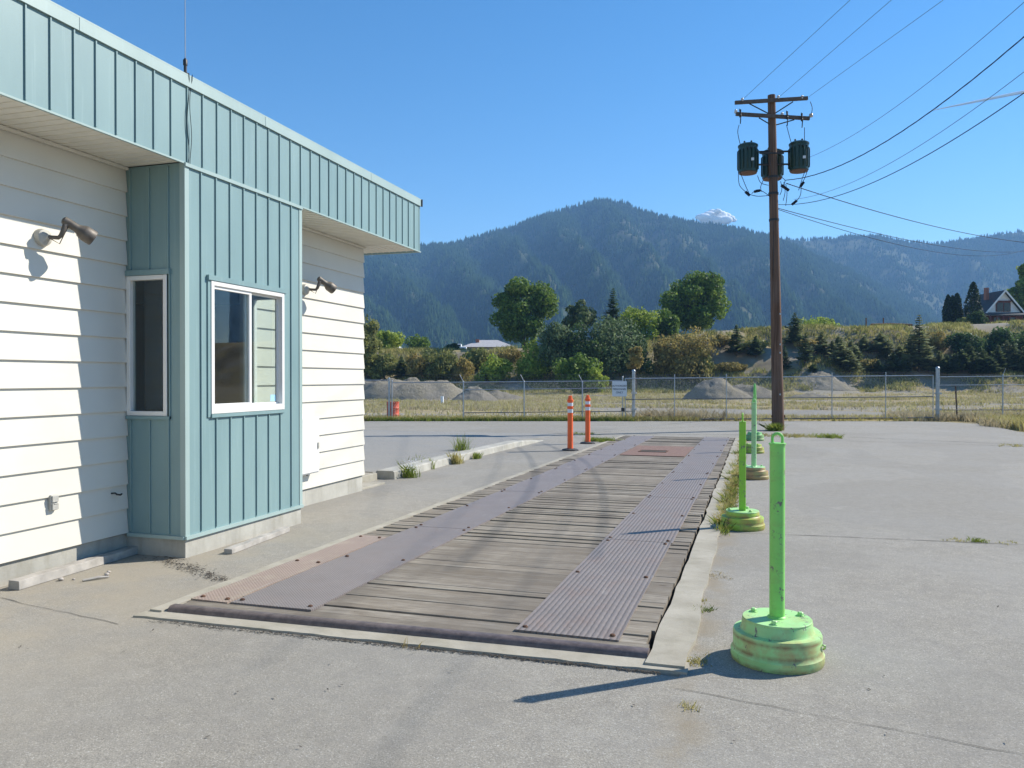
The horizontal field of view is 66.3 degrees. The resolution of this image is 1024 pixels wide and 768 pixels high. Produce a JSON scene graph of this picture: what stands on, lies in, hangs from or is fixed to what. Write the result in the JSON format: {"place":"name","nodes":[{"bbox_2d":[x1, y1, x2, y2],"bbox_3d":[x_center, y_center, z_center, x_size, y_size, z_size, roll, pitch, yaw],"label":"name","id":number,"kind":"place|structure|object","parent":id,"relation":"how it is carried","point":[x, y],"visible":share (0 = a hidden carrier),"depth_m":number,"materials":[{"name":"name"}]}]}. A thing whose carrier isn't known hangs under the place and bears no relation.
{"place":"outdoors","nodes":[
{"label":"outdoors","id":0,"kind":"place"},
{"bbox_2d":[362,473,384,489],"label":"concrete path","id":1,"kind":"structure","parent":0,"point":[367,479],"depth_m":12.71,"materials":[{"name":"grey concrete"}]},
{"bbox_2d":[364,430,556,472],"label":"raised pavement","id":2,"kind":"structure","parent":0,"point":[383,449],"depth_m":19.79,"materials":[{"name":"concrete"}]},
{"bbox_2d":[0,421,1023,767],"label":"asphalt pavement","id":3,"kind":"structure","parent":0,"point":[924,623],"depth_m":4.51,"materials":[{"name":"grey asphalt"}]},
{"bbox_2d":[8,546,137,589],"bbox_3d":[-3.719,1.563,6.746,0.106,0.084,1.346,0,0,13],"label":"timber","id":4,"kind":"object","parent":3,"relation":"on","point":[30,580],"visible":0.98,"depth_m":6.59,"materials":[{"name":"white wood"}]},
{"bbox_2d":[0,0,422,586],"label":"scale house","id":5,"kind":"structure","parent":3,"relation":"on","point":[181,355],"depth_m":7.30,"materials":[{"name":"wood"}]},
{"bbox_2d":[33,217,97,246],"bbox_3d":[-3.717,-1.262,6.546,0.469,0.247,0.169,0,0,-21],"label":"floodlight","id":6,"kind":"object","parent":5,"relation":"attached to","point":[45,237],"visible":1,"depth_m":6.50,"materials":[{"name":"metal"}]},
{"bbox_2d":[125,269,170,419],"bbox_3d":[-3.384,-0.367,7.334,0.497,1.391,0.080,0,0,17],"label":"window","id":7,"kind":"structure","parent":5,"relation":"in","point":[132,276],"depth_m":7.32,"materials":[{"name":"white plastic"}]},
{"bbox_2d":[183,0,192,162],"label":"whip antenna","id":8,"kind":"object","parent":5,"relation":"on","point":[185,62],"visible":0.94,"depth_m":7.23,"materials":[{"name":"metal"}]},
{"bbox_2d":[206,274,286,417],"bbox_3d":[-2.736,-0.364,8.116,0.090,1.368,1.300,0,0,17],"label":"window","id":9,"kind":"structure","parent":5,"relation":"in","point":[248,289],"depth_m":8.12,"materials":[{"name":"white plastic"}]},
{"bbox_2d":[252,296,274,402],"bbox_3d":[-2.816,-0.379,9.161,0.497,1.391,0.080,0,0,17],"label":"window frame","id":10,"kind":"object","parent":5,"relation":"in","point":[254,298],"depth_m":9.20,"materials":[{"name":"white plastic"}]},
{"bbox_2d":[302,416,318,475],"bbox_3d":[-2.677,0.852,10.236,0.145,0.838,0.450,0,0,17],"label":"meter box","id":11,"kind":"object","parent":5,"relation":"attached to","point":[310,444],"visible":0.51,"depth_m":10.21,"materials":[{"name":"white plastic"}]},
{"bbox_2d":[302,418,318,474],"bbox_3d":[-2.626,0.803,10.220,0.012,0.710,0.420,0,0,17],"label":"door","id":12,"kind":"structure","parent":11,"relation":"in","point":[310,427],"depth_m":10.21,"materials":[{"name":"white plastic"}]},
{"bbox_2d":[302,276,336,294],"bbox_3d":[-2.542,-1.287,10.328,0.469,0.247,0.169,0,0,-21],"label":"floodlight","id":13,"kind":"object","parent":5,"relation":"attached to","point":[331,287],"visible":0.98,"depth_m":10.27,"materials":[{"name":"metal"}]},
{"bbox_2d":[224,527,289,553],"bbox_3d":[-2.568,1.580,7.970,0.091,0.060,1.171,0,0,11],"label":"timber","id":14,"kind":"object","parent":3,"relation":"on","point":[241,546],"visible":1,"depth_m":7.86,"materials":[{"name":"grey wood"}]},
{"bbox_2d":[396,459,420,477],"bbox_3d":[-1.776,1.470,13.581,0.495,0.320,0.568,0,0,-4],"label":"tall weed","id":15,"kind":"object","parent":3,"relation":"on","point":[407,472],"visible":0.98,"depth_m":13.55,"materials":[{"name":"green plant"}]},
{"bbox_2d":[160,619,660,673],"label":"asphalt crumbs","id":16,"kind":"object","parent":3,"relation":"on","point":[432,649],"visible":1,"depth_m":4.73,"materials":[{"name":"grey asphalt"}]},
{"bbox_2d":[133,435,738,676],"bbox_3d":[2.212,1.906,14.601,3.726,0.824,20.466,0,0,17],"label":"truck scale","id":17,"kind":"object","parent":3,"relation":"on","point":[547,545],"visible":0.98,"depth_m":6.55,"materials":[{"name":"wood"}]},
{"bbox_2d":[377,440,542,478],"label":"kerb","id":18,"kind":"structure","parent":3,"relation":"on","point":[394,472],"depth_m":15.83,"materials":[{"name":"concrete"}]},
{"bbox_2d":[562,396,578,450],"bbox_3d":[1.433,0.961,19.311,0.388,1.350,0.388,0,0,-5],"label":"traffic delineator","id":19,"kind":"object","parent":3,"relation":"on","point":[570,400],"visible":1,"depth_m":19.25,"materials":[{"name":"orange plastic"}]},
{"bbox_2d":[580,395,594,443],"bbox_3d":[2.085,0.972,21.611,0.388,1.340,0.388,0,0,40],"label":"traffic delineator","id":20,"kind":"object","parent":3,"relation":"on","point":[587,419],"visible":1,"depth_m":21.56,"materials":[{"name":"orange plastic"}]},
{"bbox_2d":[703,438,749,535],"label":"roadside weeds","id":21,"kind":"object","parent":3,"relation":"on","point":[730,484],"visible":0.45,"depth_m":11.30,"materials":[{"name":"green plant"}]},
{"bbox_2d":[721,413,764,531],"bbox_3d":[2.595,0.972,8.834,0.486,1.299,0.486,0,0,17],"label":"bollard","id":22,"kind":"object","parent":3,"relation":"on","point":[744,517],"visible":0.97,"depth_m":8.79,"materials":[{"name":"paint"}]},
{"bbox_2d":[746,399,768,479],"bbox_3d":[4.176,0.944,13.547,0.500,1.380,0.500,0,0,17],"label":"bollard","id":23,"kind":"object","parent":3,"relation":"on","point":[754,471],"visible":0.77,"depth_m":13.51,"materials":[{"name":"green paint"}]},
{"bbox_2d":[734,94,812,429],"bbox_3d":[9.403,-4.187,28.428,2.832,12.527,0.838,0,0,0],"label":"utility pole","id":24,"kind":"object","parent":3,"relation":"on","point":[777,415],"visible":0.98,"depth_m":28.28,"materials":[{"name":"brown wood"}]},
{"bbox_2d":[737,140,758,175],"bbox_3d":[8.529,-8.231,28.362,0.759,1.243,0.872,0,0,17],"label":"transformer","id":25,"kind":"object","parent":24,"relation":"attached to","point":[747,158],"visible":1,"depth_m":28.14,"materials":[{"name":"metal"}]},
{"bbox_2d":[761,148,783,181],"bbox_3d":[9.616,-8.184,28.983,0.808,1.243,0.922,0,0,17],"label":"transformer","id":26,"kind":"object","parent":24,"relation":"attached to","point":[765,169],"visible":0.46,"depth_m":28.82,"materials":[{"name":"metal"}]},
{"bbox_2d":[788,138,809,173],"bbox_3d":[10.374,-8.301,28.361,0.759,1.243,0.873,0,0,17],"label":"transformer","id":27,"kind":"object","parent":24,"relation":"attached to","point":[799,157],"visible":0.99,"depth_m":28.14,"materials":[{"name":"metal"}]},
{"bbox_2d":[778,93,1023,204],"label":"power line","id":28,"kind":"object","parent":24,"relation":"attached to","point":[920,158],"visible":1,"depth_m":17.38,"materials":[{"name":"black rubber"}]},
{"bbox_2d":[785,36,1023,180],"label":"power line","id":29,"kind":"object","parent":24,"relation":"attached to","point":[924,115],"visible":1,"depth_m":17.27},
{"bbox_2d":[731,432,825,674],"bbox_3d":[1.555,0.946,4.591,0.530,1.332,0.524,0,0,17],"label":"bollard","id":30,"kind":"object","parent":3,"relation":"on","point":[776,637],"visible":1,"depth_m":4.51,"materials":[{"name":"green paint"}]},
{"bbox_2d":[51,0,1023,245],"label":"sky","id":31,"kind":"structure","parent":0,"point":[492,114],"materials":[{"name":"blue"}]},
{"bbox_2d":[930,90,1023,110],"bbox_3d":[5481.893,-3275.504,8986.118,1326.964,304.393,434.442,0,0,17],"label":"contrail","id":32,"kind":"object","parent":31,"relation":"in","point":[1000,96],"visible":0.93,"depth_m":8967.53,"materials":[{"name":"white"}]},
{"bbox_2d":[363,203,894,346],"bbox_3d":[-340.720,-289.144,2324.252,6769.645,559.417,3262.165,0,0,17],"label":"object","id":33,"kind":"structure","parent":0,"point":[631,258],"depth_m":1803.15,"materials":[{"name":"plant"}]},
{"bbox_2d":[363,197,942,348],"bbox_3d":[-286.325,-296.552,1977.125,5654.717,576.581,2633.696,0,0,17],"label":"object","id":34,"kind":"object","parent":33,"relation":"on","point":[443,319],"visible":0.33,"depth_m":1746.73,"materials":[{"name":"green plant"}]},
{"bbox_2d":[364,414,924,420],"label":"grass","id":35,"kind":"structure","parent":0,"point":[642,418],"depth_m":35.70,"materials":[{"name":"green plant"}]},
{"bbox_2d":[364,323,1023,431],"bbox_3d":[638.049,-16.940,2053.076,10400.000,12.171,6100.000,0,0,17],"label":"ground","id":36,"kind":"structure","parent":0,"point":[762,361],"depth_m":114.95,"materials":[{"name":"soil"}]},
{"bbox_2d":[363,314,382,377],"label":"shrub","id":37,"kind":"object","parent":36,"relation":"on","point":[372,345],"visible":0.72,"depth_m":119.27,"materials":[{"name":"green plant"}]},
{"bbox_2d":[369,354,397,379],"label":"shrub","id":38,"kind":"object","parent":36,"relation":"on","point":[387,362],"visible":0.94,"depth_m":119.26,"materials":[{"name":"green plant"}]},
{"bbox_2d":[375,330,405,348],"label":"shrub","id":39,"kind":"object","parent":36,"relation":"on","point":[388,338],"visible":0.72,"depth_m":134.68,"materials":[{"name":"green plant"}]},
{"bbox_2d":[364,378,462,399],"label":"gravel pile","id":40,"kind":"object","parent":36,"relation":"on","point":[436,391],"visible":0.48,"depth_m":73.14,"materials":[{"name":"grey gravel"}]},
{"bbox_2d":[404,353,427,377],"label":"shrub","id":41,"kind":"object","parent":36,"relation":"on","point":[415,364],"visible":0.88,"depth_m":118.71,"materials":[{"name":"green plant"}]},
{"bbox_2d":[403,333,430,348],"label":"shrub","id":42,"kind":"object","parent":36,"relation":"on","point":[419,341],"visible":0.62,"depth_m":148.92,"materials":[{"name":"green plant"}]},
{"bbox_2d":[422,347,458,378],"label":"shrub","id":43,"kind":"object","parent":36,"relation":"on","point":[439,366],"visible":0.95,"depth_m":118.65,"materials":[{"name":"green plant"}]},
{"bbox_2d":[451,356,474,378],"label":"shrub","id":44,"kind":"object","parent":36,"relation":"on","point":[464,367],"visible":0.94,"depth_m":118.71,"materials":[{"name":"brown plant"}]},
{"bbox_2d":[459,346,488,370],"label":"shrub","id":45,"kind":"object","parent":36,"relation":"on","point":[477,357],"visible":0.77,"depth_m":123.92,"materials":[{"name":"green plant"}]},
{"bbox_2d":[451,386,496,401],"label":"gravel pile","id":46,"kind":"object","parent":36,"relation":"on","point":[477,397],"visible":0.55,"depth_m":67.00,"materials":[{"name":"grey gravel"}]},
{"bbox_2d":[462,339,513,349],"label":"roof","id":47,"kind":"structure","parent":36,"relation":"on","point":[488,344],"depth_m":153.32,"materials":[{"name":"white metal"}]},
{"bbox_2d":[474,353,514,382],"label":"shrub","id":48,"kind":"object","parent":36,"relation":"on","point":[493,368],"visible":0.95,"depth_m":116.58,"materials":[{"name":"green plant"}]},
{"bbox_2d":[363,374,631,417],"bbox_3d":[-3.968,0.682,35.481,18.952,2.250,0.108,0,0,-3],"label":"chain link fence","id":49,"kind":"object","parent":36,"relation":"on","point":[508,389],"visible":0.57,"depth_m":35.67,"materials":[{"name":"metal"}]},
{"bbox_2d":[612,381,626,395],"bbox_3d":[4.891,0.218,35.694,0.670,0.690,0.015,0,0,0],"label":"gate sign","id":50,"kind":"object","parent":49,"relation":"attached to","point":[619,388],"visible":1,"depth_m":35.69,"materials":[{"name":"white metal"}]},
{"bbox_2d":[497,348,523,360],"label":"shrub","id":51,"kind":"object","parent":36,"relation":"on","point":[512,354],"visible":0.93,"depth_m":124.75,"materials":[{"name":"green plant"}]},
{"bbox_2d":[488,276,559,347],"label":"broadleaf tree","id":52,"kind":"object","parent":36,"relation":"on","point":[515,312],"visible":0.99,"depth_m":137.90,"materials":[{"name":"green plant"}]},
{"bbox_2d":[514,340,555,380],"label":"shrub","id":53,"kind":"object","parent":36,"relation":"on","point":[530,366],"visible":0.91,"depth_m":117.88,"materials":[{"name":"green plant"}]},
{"bbox_2d":[536,320,575,375],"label":"shrub","id":54,"kind":"object","parent":36,"relation":"on","point":[550,341],"visible":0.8,"depth_m":117.36,"materials":[{"name":"green plant"}]},
{"bbox_2d":[551,352,602,393],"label":"shrub","id":55,"kind":"object","parent":36,"relation":"on","point":[580,365],"visible":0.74,"depth_m":105.02,"materials":[{"name":"green plant"}]},
{"bbox_2d":[561,299,596,334],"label":"dark tree","id":56,"kind":"object","parent":36,"relation":"on","point":[577,313],"visible":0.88,"depth_m":137.22,"materials":[{"name":"green plant"}]},
{"bbox_2d":[560,321,611,366],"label":"shrub","id":57,"kind":"object","parent":36,"relation":"on","point":[591,348],"visible":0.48,"depth_m":116.51,"materials":[{"name":"green plant"}]},
{"bbox_2d":[584,367,608,393],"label":"shrub","id":58,"kind":"object","parent":36,"relation":"on","point":[594,372],"visible":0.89,"depth_m":103.15,"materials":[{"name":"green plant"}]},
{"bbox_2d":[601,288,620,330],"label":"dark tree","id":59,"kind":"object","parent":36,"relation":"on","point":[613,310],"visible":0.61,"depth_m":138.60,"materials":[{"name":"green plant"}]},
{"bbox_2d":[590,314,641,378],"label":"shrub","id":60,"kind":"object","parent":36,"relation":"on","point":[614,339],"visible":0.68,"depth_m":117.76,"materials":[{"name":"green plant"}]},
{"bbox_2d":[631,369,636,416],"bbox_3d":[5.610,0.613,36.060,0.240,2.583,0.195,0,0,17],"label":"gate post","id":61,"kind":"object","parent":36,"relation":"on","point":[633,393],"visible":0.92,"depth_m":36.00,"materials":[{"name":"silver metal"}]},
{"bbox_2d":[621,372,933,419],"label":"rolling gate","id":62,"kind":"structure","parent":61,"relation":"attached to","point":[733,418],"depth_m":36.30,"materials":[{"name":"metal"}]},
{"bbox_2d":[626,346,644,391],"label":"tree","id":63,"kind":"object","parent":36,"relation":"on","point":[636,359],"visible":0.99,"depth_m":95.55,"materials":[{"name":"green plant"}]},
{"bbox_2d":[618,325,656,374],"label":"shrub","id":64,"kind":"object","parent":36,"relation":"on","point":[645,366],"visible":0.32,"depth_m":119.08,"materials":[{"name":"green plant"}]},
{"bbox_2d":[618,305,661,338],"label":"shrub","id":65,"kind":"object","parent":36,"relation":"on","point":[643,318],"visible":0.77,"depth_m":132.24,"materials":[{"name":"green plant"}]},
{"bbox_2d":[652,308,680,335],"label":"shrub","id":66,"kind":"object","parent":36,"relation":"on","point":[670,322],"visible":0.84,"depth_m":133.19,"materials":[{"name":"green plant"}]},
{"bbox_2d":[653,343,681,374],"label":"shrub","id":67,"kind":"object","parent":36,"relation":"on","point":[664,365],"visible":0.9,"depth_m":118.95,"materials":[{"name":"green plant"}]},
{"bbox_2d":[603,407,744,420],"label":"grass","id":68,"kind":"structure","parent":36,"relation":"on","point":[686,411],"depth_m":36.48,"materials":[{"name":"green plant"}]},
{"bbox_2d":[648,326,719,376],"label":"shrub","id":69,"kind":"object","parent":36,"relation":"on","point":[690,345],"visible":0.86,"depth_m":118.22,"materials":[{"name":"green plant"}]},
{"bbox_2d":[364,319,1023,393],"bbox_3d":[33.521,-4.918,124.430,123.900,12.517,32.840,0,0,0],"label":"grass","id":70,"kind":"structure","parent":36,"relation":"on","point":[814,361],"depth_m":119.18,"materials":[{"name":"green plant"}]},
{"bbox_2d":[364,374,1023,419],"bbox_3d":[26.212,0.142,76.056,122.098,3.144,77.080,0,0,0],"label":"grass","id":71,"kind":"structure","parent":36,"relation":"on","point":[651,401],"depth_m":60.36,"materials":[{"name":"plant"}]},
{"bbox_2d":[658,270,731,331],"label":"broadleaf tree","id":72,"kind":"object","parent":36,"relation":"on","point":[700,300],"visible":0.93,"depth_m":139.48,"materials":[{"name":"green plant"}]},
{"bbox_2d":[691,348,715,376],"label":"shrub","id":73,"kind":"object","parent":36,"relation":"on","point":[710,364],"visible":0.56,"depth_m":117.84,"materials":[{"name":"green plant"}]},
{"bbox_2d":[682,378,752,400],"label":"gravel pile","id":74,"kind":"object","parent":36,"relation":"on","point":[702,385],"visible":0.54,"depth_m":72.28,"materials":[{"name":"grey gravel"}]},
{"bbox_2d":[713,362,747,371],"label":"shrub","id":75,"kind":"object","parent":36,"relation":"on","point":[728,366],"visible":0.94,"depth_m":116.62,"materials":[{"name":"green plant"}]},
{"bbox_2d":[725,324,747,356],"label":"pine tree","id":76,"kind":"object","parent":36,"relation":"on","point":[738,347],"visible":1,"depth_m":120.66,"materials":[{"name":"green plant"}]},
{"bbox_2d":[733,384,771,397],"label":"gravel pile","id":77,"kind":"object","parent":36,"relation":"on","point":[759,389],"visible":0.29,"depth_m":78.72,"materials":[{"name":"grey gravel"}]},
{"bbox_2d":[782,312,808,346],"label":"pine tree","id":78,"kind":"object","parent":36,"relation":"on","point":[792,331],"visible":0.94,"depth_m":122.56,"materials":[{"name":"green plant"}]},
{"bbox_2d":[795,333,813,364],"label":"pine tree","id":79,"kind":"object","parent":36,"relation":"on","point":[804,351],"visible":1,"depth_m":115.70,"materials":[{"name":"green plant"}]},
{"bbox_2d":[810,331,831,353],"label":"pine tree","id":80,"kind":"object","parent":36,"relation":"on","point":[820,347],"visible":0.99,"depth_m":118.64,"materials":[{"name":"green plant"}]},
{"bbox_2d":[790,368,858,390],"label":"gravel pile","id":81,"kind":"object","parent":36,"relation":"on","point":[817,382],"visible":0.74,"depth_m":111.16,"materials":[{"name":"grey gravel"}]},
{"bbox_2d":[826,338,852,366],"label":"pine tree","id":82,"kind":"object","parent":36,"relation":"on","point":[837,358],"visible":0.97,"depth_m":115.60,"materials":[{"name":"green plant"}]},
{"bbox_2d":[835,348,865,374],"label":"pine tree","id":83,"kind":"object","parent":36,"relation":"on","point":[849,366],"visible":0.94,"depth_m":114.63,"materials":[{"name":"green plant"}]},
{"bbox_2d":[868,332,899,352],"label":"pine tree","id":84,"kind":"object","parent":36,"relation":"on","point":[879,342],"visible":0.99,"depth_m":120.21,"materials":[{"name":"green plant"}]},
{"bbox_2d":[882,353,908,371],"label":"pine tree","id":85,"kind":"object","parent":36,"relation":"on","point":[893,360],"visible":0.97,"depth_m":116.68,"materials":[{"name":"green plant"}]},
{"bbox_2d":[900,335,923,370],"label":"pine tree","id":86,"kind":"object","parent":36,"relation":"on","point":[908,351],"visible":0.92,"depth_m":116.58,"materials":[{"name":"green plant"}]},
{"bbox_2d":[906,315,937,372],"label":"pine tree","id":87,"kind":"object","parent":36,"relation":"on","point":[922,341],"visible":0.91,"depth_m":116.47,"materials":[{"name":"green plant"}]},
{"bbox_2d":[925,331,948,348],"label":"shrub","id":88,"kind":"object","parent":36,"relation":"on","point":[938,338],"visible":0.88,"depth_m":120.97,"materials":[{"name":"green plant"}]},
{"bbox_2d":[934,366,941,420],"bbox_3d":[20.028,0.558,36.875,0.272,2.770,0.221,0,0,17],"label":"gate post","id":89,"kind":"object","parent":36,"relation":"on","point":[937,408],"visible":0.92,"depth_m":36.81,"materials":[{"name":"silver metal"}]},
{"bbox_2d":[932,355,959,375],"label":"pine tree","id":90,"kind":"object","parent":36,"relation":"on","point":[947,364],"visible":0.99,"depth_m":114.59,"materials":[{"name":"green plant"}]},
{"bbox_2d":[942,294,954,322],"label":"cypress","id":91,"kind":"object","parent":36,"relation":"on","point":[947,316],"visible":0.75,"depth_m":144.46,"materials":[{"name":"green plant"}]},
{"bbox_2d":[951,293,963,321],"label":"cypress","id":92,"kind":"object","parent":36,"relation":"on","point":[958,310],"visible":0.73,"depth_m":144.36,"materials":[{"name":"green plant"}]},
{"bbox_2d":[944,332,989,358],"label":"shrub","id":93,"kind":"object","parent":36,"relation":"on","point":[957,342],"visible":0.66,"depth_m":118.35,"materials":[{"name":"green plant"}]},
{"bbox_2d":[963,281,982,316],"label":"pine tree","id":94,"kind":"object","parent":36,"relation":"on","point":[973,307],"visible":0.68,"depth_m":141.44,"materials":[{"name":"green plant"}]},
{"bbox_2d":[966,309,988,323],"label":"shrub","id":95,"kind":"object","parent":36,"relation":"on","point":[978,317],"visible":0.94,"depth_m":138.38,"materials":[{"name":"green plant"}]},
{"bbox_2d":[940,368,1023,415],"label":"chain link fence","id":96,"kind":"object","parent":36,"relation":"on","point":[1003,391],"visible":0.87,"depth_m":36.97,"materials":[{"name":"metal"}]},
{"bbox_2d":[972,349,999,374],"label":"pine tree","id":97,"kind":"object","parent":36,"relation":"on","point":[983,358],"visible":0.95,"depth_m":113.62,"materials":[{"name":"green plant"}]},
{"bbox_2d":[963,288,1023,322],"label":"gabled house","id":98,"kind":"structure","parent":36,"relation":"on","point":[1002,305],"depth_m":149.90,"materials":[{"name":"wood"}]},
{"bbox_2d":[990,345,1010,369],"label":"pine tree","id":99,"kind":"object","parent":36,"relation":"on","point":[998,356],"visible":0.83,"depth_m":114.74,"materials":[{"name":"green plant"}]},
{"bbox_2d":[981,326,1020,354],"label":"shrub","id":100,"kind":"object","parent":36,"relation":"on","point":[1000,336],"visible":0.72,"depth_m":118.32,"materials":[{"name":"green plant"}]},
{"bbox_2d":[1007,263,1023,319],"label":"broadleaf tree","id":101,"kind":"object","parent":36,"relation":"on","point":[1016,292],"visible":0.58,"depth_m":172.57,"materials":[{"name":"green plant"}]},
{"bbox_2d":[695,209,736,224],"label":"cloud","id":102,"kind":"structure","parent":0,"point":[717,216],"depth_m":6940.76,"materials":[{"name":"white"}]},
{"bbox_2d":[785,232,1023,314],"bbox_3d":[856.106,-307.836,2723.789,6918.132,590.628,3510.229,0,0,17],"label":"mountain","id":103,"kind":"structure","parent":0,"point":[973,267],"depth_m":2607.37,"materials":[{"name":"plant"}]},
{"bbox_2d":[785,228,1023,316],"bbox_3d":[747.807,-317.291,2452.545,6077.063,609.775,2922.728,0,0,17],"label":"forest","id":104,"kind":"object","parent":103,"relation":"on","point":[1002,267],"visible":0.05,"depth_m":2618.88,"materials":[{"name":"green plant"}]},
{"bbox_2d":[881,409,1023,430],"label":"grass","id":105,"kind":"structure","parent":0,"point":[964,417],"depth_m":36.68,"materials":[{"name":"green plant"}]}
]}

